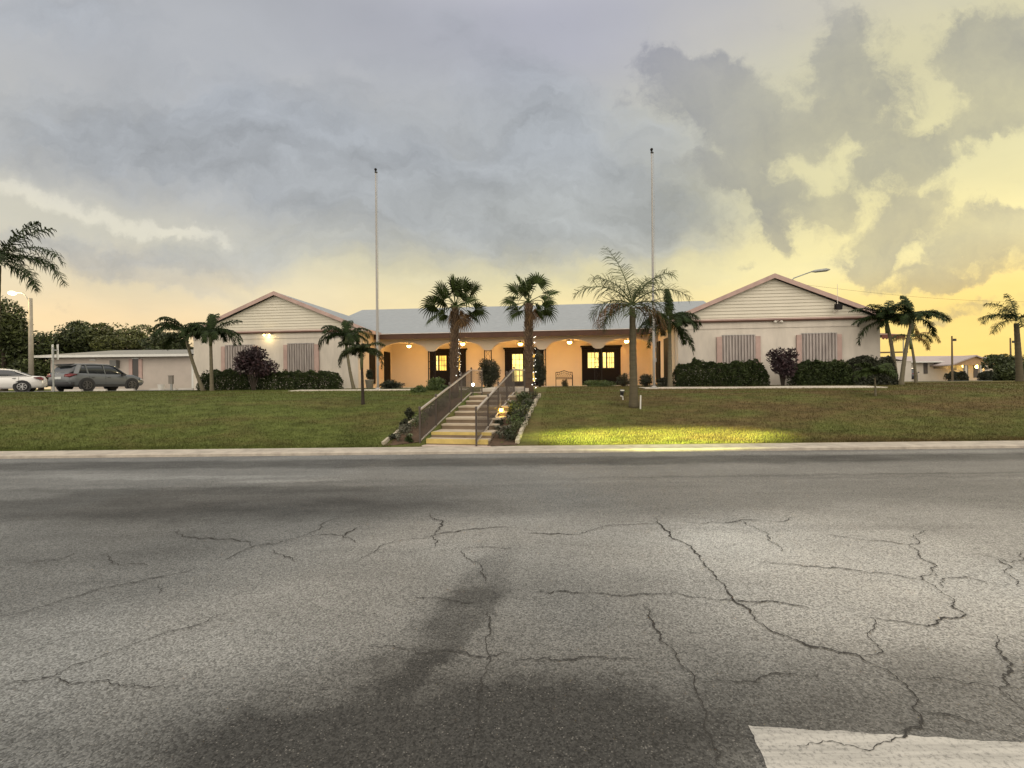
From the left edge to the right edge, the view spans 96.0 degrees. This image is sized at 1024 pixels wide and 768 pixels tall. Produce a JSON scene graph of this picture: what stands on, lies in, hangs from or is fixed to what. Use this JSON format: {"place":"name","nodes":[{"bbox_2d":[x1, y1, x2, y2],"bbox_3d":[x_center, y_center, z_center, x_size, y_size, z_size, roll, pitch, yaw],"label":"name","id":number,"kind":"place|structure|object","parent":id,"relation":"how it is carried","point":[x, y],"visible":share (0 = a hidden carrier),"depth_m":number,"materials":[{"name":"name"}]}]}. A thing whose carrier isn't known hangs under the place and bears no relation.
{"place":"outdoors","nodes":[
{"label":"outdoors","id":0,"kind":"place"},
{"bbox_2d":[0,390,165,391],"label":"car park","id":1,"kind":"structure","parent":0,"point":[64,391],"depth_m":28.63,"materials":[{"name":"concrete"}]},
{"bbox_2d":[8,291,33,375],"bbox_3d":[-38.330,-3.340,36.000,1.830,7.822,0.468,-1,0,0],"label":"street lamp","id":2,"kind":"object","parent":1,"relation":"on","point":[30,342],"visible":0.95,"depth_m":35.91,"materials":[{"name":"concrete"}]},
{"bbox_2d":[0,369,46,391],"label":"parked car","id":3,"kind":"object","parent":1,"relation":"on","point":[17,381],"visible":0.98,"depth_m":29.02,"materials":[{"name":"white paint"}]},
{"bbox_2d":[64,389,82,390],"bbox_3d":[-25.212,0.364,26.500,1.000,0.120,0.140,-1,0,0],"label":"wheel stop","id":4,"kind":"object","parent":1,"relation":"on","point":[73,389],"visible":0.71,"depth_m":26.45,"materials":[{"name":"concrete"}]},
{"bbox_2d":[46,363,143,390],"bbox_3d":[-26.762,-0.376,29.871,2.200,1.803,4.620,-1,0,13],"label":"parked suv","id":5,"kind":"object","parent":1,"relation":"on","point":[87,377],"visible":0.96,"depth_m":28.67,"materials":[{"name":"grey paint"}]},
{"bbox_2d":[157,384,164,389],"bbox_3d":[-23.139,0.212,30.400,0.440,0.380,0.440,-1,0,0],"label":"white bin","id":6,"kind":"object","parent":1,"relation":"on","point":[161,386],"visible":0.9,"depth_m":30.26,"materials":[{"name":"plastic"}]},
{"bbox_2d":[168,375,173,389],"bbox_3d":[-22.172,-0.083,29.965,0.300,0.950,0.170,-1,0,0],"label":"utility pedestal","id":7,"kind":"object","parent":1,"relation":"on","point":[171,380],"visible":0.88,"depth_m":29.90,"materials":[{"name":"metal"}]},
{"bbox_2d":[0,448,1023,767],"bbox_3d":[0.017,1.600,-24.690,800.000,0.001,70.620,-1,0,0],"label":"parking lot","id":8,"kind":"structure","parent":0,"point":[280,664],"depth_m":3.32,"materials":[{"name":"grey asphalt"}]},
{"bbox_2d":[1,515,1023,765],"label":"cracks","id":9,"kind":"object","parent":8,"relation":"on","point":[921,721],"visible":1,"depth_m":2.85,"materials":[{"name":"black asphalt"}]},
{"bbox_2d":[748,725,1023,767],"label":"painted bay line","id":10,"kind":"object","parent":8,"relation":"on","point":[778,747],"visible":1,"depth_m":1.98,"materials":[{"name":"paint"}]},
{"bbox_2d":[0,380,1023,450],"bbox_3d":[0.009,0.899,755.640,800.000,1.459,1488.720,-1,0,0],"label":"lawn","id":11,"kind":"structure","parent":0,"point":[530,434],"depth_m":13.40,"materials":[{"name":"green plant"}]},
{"bbox_2d":[0,296,45,390],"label":"broadleaf tree","id":12,"kind":"object","parent":11,"relation":"on","point":[13,326],"visible":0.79,"depth_m":41.50,"materials":[{"name":"green plant"}]},
{"bbox_2d":[0,221,69,312],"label":"queen palm","id":13,"kind":"object","parent":11,"relation":"on","point":[5,253],"visible":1,"depth_m":19.06,"materials":[{"name":"green plant"}]},
{"bbox_2d":[0,330,85,390],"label":"broadleaf tree","id":14,"kind":"object","parent":11,"relation":"on","point":[40,368],"visible":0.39,"depth_m":42.73,"materials":[{"name":"green plant"}]},
{"bbox_2d":[51,344,58,391],"bbox_3d":[-25.500,-0.859,25.708,0.654,2.691,0.228,-1,0,37],"label":"sign post","id":15,"kind":"object","parent":11,"relation":"on","point":[53,376],"visible":0.91,"depth_m":25.58,"materials":[{"name":"metal"}]},
{"bbox_2d":[36,324,104,365],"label":"broadleaf tree","id":16,"kind":"object","parent":11,"relation":"on","point":[69,337],"visible":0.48,"depth_m":44.73,"materials":[{"name":"green plant"}]},
{"bbox_2d":[52,319,90,336],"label":"broadleaf tree","id":17,"kind":"object","parent":11,"relation":"on","point":[79,322],"visible":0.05,"depth_m":49.97,"materials":[{"name":"green plant"}]},
{"bbox_2d":[71,322,155,350],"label":"broadleaf tree","id":18,"kind":"object","parent":11,"relation":"on","point":[109,338],"visible":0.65,"depth_m":46.93,"materials":[{"name":"green plant"}]},
{"bbox_2d":[34,349,193,390],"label":"building","id":19,"kind":"structure","parent":11,"relation":"on","point":[151,368],"depth_m":37.00,"materials":[{"name":"white paint"}]},
{"bbox_2d":[129,358,142,378],"bbox_3d":[-30.191,-1.256,36.954,1.044,1.695,0.088,-1,0,0],"label":"window","id":20,"kind":"structure","parent":19,"relation":"in","point":[135,364],"depth_m":36.93,"materials":[{"name":"glass"}]},
{"bbox_2d":[137,332,193,349],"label":"broadleaf tree","id":21,"kind":"object","parent":11,"relation":"on","point":[153,343],"visible":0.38,"depth_m":45.05,"materials":[{"name":"green plant"}]},
{"bbox_2d":[149,316,214,390],"bbox_3d":[-15.717,-1.367,21.971,2.870,3.581,2.135,-1,0,0],"label":"palm tree","id":22,"kind":"object","parent":11,"relation":"on","point":[174,324],"visible":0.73,"depth_m":21.92,"materials":[{"name":"green plant"}]},
{"bbox_2d":[181,313,242,390],"bbox_3d":[-14.213,-1.533,21.892,2.495,3.816,2.166,-1,0,-38],"label":"palm tree","id":23,"kind":"object","parent":11,"relation":"on","point":[210,331],"visible":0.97,"depth_m":21.75,"materials":[{"name":"green plant"}]},
{"bbox_2d":[196,368,252,390],"bbox_3d":[-14.184,-0.215,22.958,2.609,1.214,0.987,-1,0,0],"label":"hedge","id":24,"kind":"object","parent":11,"relation":"on","point":[235,380],"visible":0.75,"depth_m":22.60,"materials":[{"name":"green plant"}]},
{"bbox_2d":[232,344,279,389],"bbox_3d":[-12.365,-0.770,22.113,2.110,2.235,1.716,-1,0,0],"label":"bush","id":25,"kind":"object","parent":11,"relation":"on","point":[251,361],"visible":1,"depth_m":21.85,"materials":[{"name":"purple plant"}]},
{"bbox_2d":[249,369,343,389],"bbox_3d":[-10.579,-0.209,22.742,4.333,1.139,1.015,-1,0,0],"label":"hedge","id":26,"kind":"object","parent":11,"relation":"on","point":[334,379],"visible":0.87,"depth_m":22.41,"materials":[{"name":"green plant"}]},
{"bbox_2d":[318,320,372,388],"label":"palm tree","id":27,"kind":"object","parent":11,"relation":"on","point":[345,334],"visible":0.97,"depth_m":22.73,"materials":[{"name":"green plant"}]},
{"bbox_2d":[337,341,385,404],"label":"palm tree","id":28,"kind":"object","parent":11,"relation":"on","point":[361,349],"visible":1,"depth_m":14.76,"materials":[{"name":"green plant"}]},
{"bbox_2d":[365,369,373,388],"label":"potted plant","id":29,"kind":"object","parent":11,"relation":"on","point":[369,376],"visible":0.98,"depth_m":23.49,"materials":[{"name":"green plant"}]},
{"bbox_2d":[374,168,379,388],"bbox_3d":[-6.104,-4.713,20.800,0.340,10.062,0.331,-1,0,0],"label":"flagpole","id":30,"kind":"object","parent":11,"relation":"on","point":[377,285],"visible":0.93,"depth_m":20.77,"materials":[{"name":"white metal"}]},
{"bbox_2d":[379,379,404,388],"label":"bush","id":31,"kind":"object","parent":11,"relation":"on","point":[390,384],"visible":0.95,"depth_m":22.20,"materials":[{"name":"green plant"}]},
{"bbox_2d":[381,407,430,444],"bbox_3d":[-2.784,1.057,13.009,0.100,0.978,3.298,-1,0,16],"label":"bed edging","id":32,"kind":"object","parent":11,"relation":"on","point":[385,441],"visible":0.27,"depth_m":11.77,"materials":[{"name":"stone"}]},
{"bbox_2d":[404,407,414,419],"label":"shrub","id":33,"kind":"object","parent":11,"relation":"on","point":[409,413],"visible":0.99,"depth_m":13.17,"materials":[{"name":"green plant"}]},
{"bbox_2d":[409,385,426,392],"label":"bush","id":34,"kind":"object","parent":11,"relation":"on","point":[419,388],"visible":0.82,"depth_m":18.11,"materials":[{"name":"green plant"}]},
{"bbox_2d":[384,398,463,445],"bbox_3d":[-2.180,0.994,13.420,0.704,1.048,4.589,-1,0,17],"label":"planting bed","id":35,"kind":"object","parent":11,"relation":"on","point":[415,436],"visible":0.31,"depth_m":12.10,"materials":[{"name":"brown soil"}]},
{"bbox_2d":[388,433,399,439],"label":"shrub","id":36,"kind":"object","parent":35,"relation":"on","point":[392,435],"visible":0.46,"depth_m":11.80,"materials":[{"name":"green plant"}]},
{"bbox_2d":[395,424,411,433],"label":"ground plant","id":37,"kind":"object","parent":35,"relation":"on","point":[401,428],"visible":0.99,"depth_m":12.15,"materials":[{"name":"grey plant"}]},
{"bbox_2d":[399,418,410,426],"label":"shrub","id":38,"kind":"object","parent":35,"relation":"on","point":[404,421],"visible":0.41,"depth_m":12.49,"materials":[{"name":"green plant"}]},
{"bbox_2d":[404,436,413,442],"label":"shrub","id":39,"kind":"object","parent":35,"relation":"on","point":[408,439],"visible":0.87,"depth_m":11.63,"materials":[{"name":"green plant"}]},
{"bbox_2d":[410,415,425,427],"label":"ground plant","id":40,"kind":"object","parent":35,"relation":"on","point":[416,421],"visible":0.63,"depth_m":12.62,"materials":[{"name":"green plant"}]},
{"bbox_2d":[424,376,447,390],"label":"bush","id":41,"kind":"object","parent":11,"relation":"on","point":[436,383],"visible":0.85,"depth_m":19.27,"materials":[{"name":"green plant"}]},
{"bbox_2d":[418,274,488,393],"bbox_3d":[-2.118,-1.872,17.137,2.720,4.568,1.597,-1,0,-13],"label":"fan palm","id":42,"kind":"object","parent":11,"relation":"on","point":[458,320],"visible":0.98,"depth_m":17.11,"materials":[{"name":"green plant"}]},
{"bbox_2d":[422,391,528,446],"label":"staircase","id":43,"kind":"structure","parent":11,"relation":"on","point":[457,429],"depth_m":12.56,"materials":[{"name":"concrete"}]},
{"bbox_2d":[418,367,482,442],"bbox_3d":[-1.804,0.517,13.992,0.289,2.184,4.968,-1,0,15],"label":"stair railing","id":44,"kind":"object","parent":43,"relation":"on","point":[447,400],"visible":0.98,"depth_m":13.51,"materials":[{"name":"grey metal"}]},
{"bbox_2d":[475,367,524,445],"bbox_3d":[-0.340,0.501,13.708,0.317,2.186,5.119,-1,0,15],"label":"stair railing","id":45,"kind":"object","parent":43,"relation":"on","point":[507,391],"visible":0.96,"depth_m":13.39,"materials":[{"name":"grey metal"}]},
{"bbox_2d":[476,358,501,387],"bbox_3d":[-1.173,-0.548,23.541,1.320,1.646,1.037,-1,0,0],"label":"bush","id":46,"kind":"object","parent":11,"relation":"on","point":[491,373],"visible":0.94,"depth_m":23.34,"materials":[{"name":"green plant"}]},
{"bbox_2d":[480,387,528,391],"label":"entrance path","id":47,"kind":"structure","parent":11,"relation":"on","point":[491,389],"depth_m":16.86,"materials":[{"name":"concrete"}]},
{"bbox_2d":[488,397,534,445],"bbox_3d":[0.224,0.966,13.506,0.683,1.096,4.795,-1,0,12],"label":"planting bed","id":48,"kind":"object","parent":11,"relation":"on","point":[496,440],"visible":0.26,"depth_m":11.72,"materials":[{"name":"brown soil"}]},
{"bbox_2d":[494,418,503,425],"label":"shrub","id":49,"kind":"object","parent":48,"relation":"on","point":[500,422],"visible":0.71,"depth_m":12.70,"materials":[{"name":"green plant"}]},
{"bbox_2d":[502,430,518,440],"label":"ground plant","id":50,"kind":"object","parent":48,"relation":"on","point":[510,436],"visible":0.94,"depth_m":11.65,"materials":[{"name":"green plant"}]},
{"bbox_2d":[505,414,525,425],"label":"ground plant","id":51,"kind":"object","parent":48,"relation":"on","point":[518,418],"visible":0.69,"depth_m":12.57,"materials":[{"name":"green plant"}]},
{"bbox_2d":[506,401,525,409],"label":"ground plant","id":52,"kind":"object","parent":48,"relation":"on","point":[514,405],"visible":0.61,"depth_m":13.67,"materials":[{"name":"green plant"}]},
{"bbox_2d":[509,420,523,430],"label":"ground plant","id":53,"kind":"object","parent":48,"relation":"on","point":[516,425],"visible":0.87,"depth_m":12.30,"materials":[{"name":"green plant"}]},
{"bbox_2d":[510,409,526,420],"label":"ground plant","id":54,"kind":"object","parent":48,"relation":"on","point":[513,411],"visible":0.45,"depth_m":12.99,"materials":[{"name":"green plant"}]},
{"bbox_2d":[515,391,525,401],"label":"strap leaf plant","id":55,"kind":"object","parent":48,"relation":"on","point":[519,396],"visible":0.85,"depth_m":14.54,"materials":[{"name":"plant"}]},
{"bbox_2d":[511,411,530,421],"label":"ground plant","id":56,"kind":"object","parent":48,"relation":"on","point":[525,417],"visible":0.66,"depth_m":12.76,"materials":[{"name":"green plant"}]},
{"bbox_2d":[516,404,532,414],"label":"ground plant","id":57,"kind":"object","parent":48,"relation":"on","point":[526,408],"visible":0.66,"depth_m":13.47,"materials":[{"name":"green plant"}]},
{"bbox_2d":[522,400,533,407],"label":"ground plant","id":58,"kind":"object","parent":48,"relation":"on","point":[529,402],"visible":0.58,"depth_m":14.12,"materials":[{"name":"green plant"}]},
{"bbox_2d":[526,391,539,399],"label":"ground plant","id":59,"kind":"object","parent":48,"relation":"on","point":[533,394],"visible":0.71,"depth_m":15.03,"materials":[{"name":"green plant"}]},
{"bbox_2d":[515,393,540,443],"bbox_3d":[0.548,0.919,13.651,0.124,1.184,4.537,-1,0,11],"label":"bed edging","id":60,"kind":"object","parent":11,"relation":"on","point":[519,436],"visible":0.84,"depth_m":12.64,"materials":[{"name":"stone"}]},
{"bbox_2d":[499,272,560,392],"bbox_3d":[0.703,-1.932,16.988,2.282,4.636,1.544,-1,0,-25],"label":"fan palm","id":61,"kind":"object","parent":11,"relation":"on","point":[525,287],"visible":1,"depth_m":16.90,"materials":[{"name":"green plant"}]},
{"bbox_2d":[193,273,883,389],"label":"clubhouse","id":62,"kind":"structure","parent":11,"relation":"on","point":[739,324],"depth_m":26.04,"materials":[{"name":"beige paint"}]},
{"bbox_2d":[221,344,258,377],"bbox_3d":[-15.443,-1.270,26.124,2.209,1.913,0.138,-1,0,6],"label":"window","id":63,"kind":"structure","parent":62,"relation":"in","point":[228,352],"depth_m":26.14,"materials":[{"name":"grey metal"}]},
{"bbox_2d":[283,343,319,377],"bbox_3d":[-11.797,-1.298,25.779,2.074,1.979,0.138,-1,0,5],"label":"window","id":64,"kind":"structure","parent":62,"relation":"in","point":[304,357],"depth_m":25.75,"materials":[{"name":"grey metal"}]},
{"bbox_2d":[376,350,382,378],"bbox_3d":[-8.185,-1.364,28.436,0.020,2.100,1.105,-1,0,6],"label":"arched window","id":65,"kind":"structure","parent":62,"relation":"in","point":[380,370],"depth_m":28.59,"materials":[{"name":"paint"}]},
{"bbox_2d":[430,348,466,386],"bbox_3d":[-4.184,-1.044,30.052,2.581,2.516,0.168,-1,0,6],"label":"french door","id":66,"kind":"structure","parent":62,"relation":"in","point":[441,355],"depth_m":30.08,"materials":[{"name":"brown wood"}]},
{"bbox_2d":[503,347,543,385],"bbox_3d":[0.784,-1.093,29.574,2.674,2.510,0.168,-1,0,6],"label":"entrance door","id":67,"kind":"structure","parent":62,"relation":"in","point":[514,356],"depth_m":29.63,"materials":[{"name":"brown wood"}]},
{"bbox_2d":[555,370,572,385],"bbox_3d":[2.968,-0.331,26.228,0.974,0.921,0.610,-1,0,5],"label":"garden bench","id":68,"kind":"object","parent":62,"relation":"on","point":[562,377],"visible":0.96,"depth_m":26.46,"materials":[{"name":"black metal"}]},
{"bbox_2d":[580,345,621,384],"bbox_3d":[5.636,-1.161,29.107,2.599,2.544,0.168,-1,0,6],"label":"french door","id":69,"kind":"structure","parent":62,"relation":"in","point":[611,354],"depth_m":29.12,"materials":[{"name":"brown wood"}]},
{"bbox_2d":[716,334,760,371],"bbox_3d":[10.670,-1.436,21.704,1.973,1.763,0.138,-1,0,5],"label":"window","id":70,"kind":"structure","parent":62,"relation":"in","point":[729,348],"depth_m":21.68,"materials":[{"name":"grey metal"}]},
{"bbox_2d":[796,332,841,371],"bbox_3d":[14.246,-1.459,21.363,1.967,1.827,0.138,-1,0,6],"label":"window","id":71,"kind":"structure","parent":62,"relation":"in","point":[810,346],"depth_m":21.32,"materials":[{"name":"grey metal"}]},
{"bbox_2d":[834,304,842,312],"bbox_3d":[14.927,-3.481,21.174,0.280,0.352,0.361,-1,0,0],"label":"floodlight","id":72,"kind":"object","parent":62,"relation":"attached to","point":[837,307],"visible":1,"depth_m":20.99,"materials":[{"name":"black metal"}]},
{"bbox_2d":[533,350,546,386],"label":"climbing shrub","id":73,"kind":"object","parent":11,"relation":"on","point":[539,369],"visible":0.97,"depth_m":24.35,"materials":[{"name":"green plant"}]},
{"bbox_2d":[561,378,567,386],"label":"potted shrub","id":74,"kind":"object","parent":11,"relation":"on","point":[565,383],"visible":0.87,"depth_m":24.45,"materials":[{"name":"green plant"}]},
{"bbox_2d":[290,386,886,390],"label":"footpath","id":75,"kind":"structure","parent":11,"relation":"on","point":[659,388],"depth_m":18.75,"materials":[{"name":"concrete"}]},
{"bbox_2d":[584,379,616,386],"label":"bush","id":76,"kind":"object","parent":11,"relation":"on","point":[594,383],"visible":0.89,"depth_m":22.30,"materials":[{"name":"green plant"}]},
{"bbox_2d":[616,373,628,386],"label":"bush","id":77,"kind":"object","parent":11,"relation":"on","point":[622,380],"visible":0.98,"depth_m":22.13,"materials":[{"name":"green plant"}]},
{"bbox_2d":[572,247,693,407],"bbox_3d":[3.714,-1.893,14.242,3.540,5.281,2.367,-1,0,27],"label":"queen palm","id":78,"kind":"object","parent":11,"relation":"on","point":[633,381],"visible":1,"depth_m":14.16,"materials":[{"name":"green plant"}]},
{"bbox_2d":[638,374,652,386],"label":"bush","id":79,"kind":"object","parent":11,"relation":"on","point":[645,380],"visible":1,"depth_m":21.27,"materials":[{"name":"green plant"}]},
{"bbox_2d":[650,148,657,387],"bbox_3d":[5.868,-4.802,19.200,0.340,10.061,0.331,-1,0,0],"label":"flagpole","id":80,"kind":"object","parent":11,"relation":"on","point":[654,360],"visible":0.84,"depth_m":19.16,"materials":[{"name":"white metal"}]},
{"bbox_2d":[655,377,674,386],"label":"bush","id":81,"kind":"object","parent":11,"relation":"on","point":[663,381],"visible":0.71,"depth_m":20.95,"materials":[{"name":"green plant"}]},
{"bbox_2d":[637,289,701,386],"bbox_3d":[6.811,-2.014,20.006,2.896,4.396,2.444,-1,0,0],"label":"palm tree","id":82,"kind":"object","parent":11,"relation":"on","point":[684,318],"visible":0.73,"depth_m":19.95,"materials":[{"name":"green plant"}]},
{"bbox_2d":[672,357,770,386],"bbox_3d":[9.443,-0.532,20.952,4.229,1.426,1.000,-1,0,0],"label":"hedge","id":83,"kind":"object","parent":11,"relation":"on","point":[749,368],"visible":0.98,"depth_m":20.61,"materials":[{"name":"green plant"}]},
{"bbox_2d":[766,347,798,385],"bbox_3d":[11.843,-0.750,20.203,1.231,1.761,1.282,-1,0,0],"label":"bush","id":84,"kind":"object","parent":11,"relation":"on","point":[783,365],"visible":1,"depth_m":19.91,"materials":[{"name":"purple plant"}]},
{"bbox_2d":[792,268,829,279],"bbox_3d":[24.331,-4.794,38.000,3.905,9.477,0.280,-1,0,0],"label":"street lamp","id":85,"kind":"object","parent":11,"relation":"on","point":[821,270],"visible":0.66,"depth_m":37.94,"materials":[{"name":"metal"}]},
{"bbox_2d":[810,285,1009,301],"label":"overhead cable","id":86,"kind":"object","parent":85,"relation":"attached to","point":[912,296],"visible":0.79,"depth_m":40.99,"materials":[{"name":"black plastic"}]},
{"bbox_2d":[786,359,853,385],"bbox_3d":[13.830,-0.510,20.653,2.620,1.294,1.002,-1,0,0],"label":"hedge","id":87,"kind":"object","parent":11,"relation":"on","point":[840,371],"visible":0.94,"depth_m":20.30,"materials":[{"name":"green plant"}]},
{"bbox_2d":[846,355,898,384],"bbox_3d":[15.925,-0.599,20.603,2.039,1.457,1.098,-1,0,0],"label":"hedge","id":88,"kind":"object","parent":11,"relation":"on","point":[883,379],"visible":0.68,"depth_m":20.19,"materials":[{"name":"green plant"}]},
{"bbox_2d":[851,362,898,395],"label":"palm tree","id":89,"kind":"object","parent":11,"relation":"on","point":[872,369],"visible":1,"depth_m":15.14,"materials":[{"name":"green plant"}]},
{"bbox_2d":[849,300,920,382],"bbox_3d":[16.730,-1.899,20.621,2.937,3.958,2.081,-1,0,-36],"label":"palm tree","id":90,"kind":"object","parent":11,"relation":"on","point":[879,315],"visible":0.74,"depth_m":20.54,"materials":[{"name":"green plant"}]},
{"bbox_2d":[880,333,903,381],"bbox_3d":[24.676,-1.717,30.595,2.156,3.317,2.410,-1,0,0],"label":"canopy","id":91,"kind":"object","parent":11,"relation":"on","point":[883,336],"visible":0.34,"depth_m":29.49,"materials":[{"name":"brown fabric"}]},
{"bbox_2d":[896,361,911,380],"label":"white wall","id":92,"kind":"structure","parent":11,"relation":"on","point":[908,376],"depth_m":50.00,"materials":[{"name":"paint"}]},
{"bbox_2d":[875,295,951,384],"bbox_3d":[17.522,-1.938,19.981,3.110,4.059,2.387,-1,0,0],"label":"palm tree","id":93,"kind":"object","parent":11,"relation":"on","point":[904,307],"visible":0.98,"depth_m":19.95,"materials":[{"name":"green plant"}]},
{"bbox_2d":[892,332,940,382],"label":"palm tree","id":94,"kind":"object","parent":11,"relation":"on","point":[918,338],"visible":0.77,"depth_m":23.99,"materials":[{"name":"green plant"}]},
{"bbox_2d":[880,355,994,380],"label":"distant house","id":95,"kind":"structure","parent":11,"relation":"on","point":[933,368],"depth_m":60.00,"materials":[{"name":"beige paint"}]},
{"bbox_2d":[923,363,927,373],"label":"window","id":96,"kind":"structure","parent":95,"relation":"in","point":[925,365],"depth_m":59.95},
{"bbox_2d":[934,362,947,368],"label":"window","id":97,"kind":"structure","parent":95,"relation":"in","point":[935,367],"depth_m":59.95,"materials":[{"name":"beige"}]},
{"bbox_2d":[973,365,977,377],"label":"door","id":98,"kind":"structure","parent":95,"relation":"in","point":[975,370],"depth_m":59.95,"materials":[{"name":"white"}]},
{"bbox_2d":[951,336,956,380],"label":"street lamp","id":99,"kind":"object","parent":11,"relation":"on","point":[952,373],"visible":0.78,"depth_m":51.93,"materials":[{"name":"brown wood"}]},
{"bbox_2d":[943,370,968,380],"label":"hedge","id":100,"kind":"object","parent":11,"relation":"on","point":[960,376],"visible":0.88,"depth_m":53.99,"materials":[{"name":"green plant"}]},
{"bbox_2d":[977,370,993,380],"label":"hedge","id":101,"kind":"object","parent":11,"relation":"on","point":[984,375],"visible":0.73,"depth_m":54.29,"materials":[{"name":"green plant"}]},
{"bbox_2d":[981,354,1003,369],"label":"broadleaf tree","id":102,"kind":"object","parent":11,"relation":"on","point":[987,360],"visible":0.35,"depth_m":46.41,"materials":[{"name":"green plant"}]},
{"bbox_2d":[978,293,1023,381],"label":"queen palm","id":103,"kind":"object","parent":11,"relation":"on","point":[1019,371],"visible":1,"depth_m":23.94,"materials":[{"name":"green plant"}]},
{"bbox_2d":[992,353,1023,380],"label":"bush","id":104,"kind":"object","parent":11,"relation":"on","point":[1004,370],"visible":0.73,"depth_m":43.88,"materials":[{"name":"green plant"}]},
{"bbox_2d":[0,0,1023,388],"label":"sky","id":105,"kind":"structure","parent":0,"point":[188,161],"materials":[{"name":"grey"}]},
{"label":"ground","id":106,"kind":"structure","parent":0,"visible":0},
{"bbox_2d":[0,441,1023,458],"bbox_3d":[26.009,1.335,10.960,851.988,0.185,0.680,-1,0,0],"label":"kerb","id":107,"kind":"structure","parent":106,"relation":"on","point":[509,449],"depth_m":10.70,"materials":[{"name":"concrete"}]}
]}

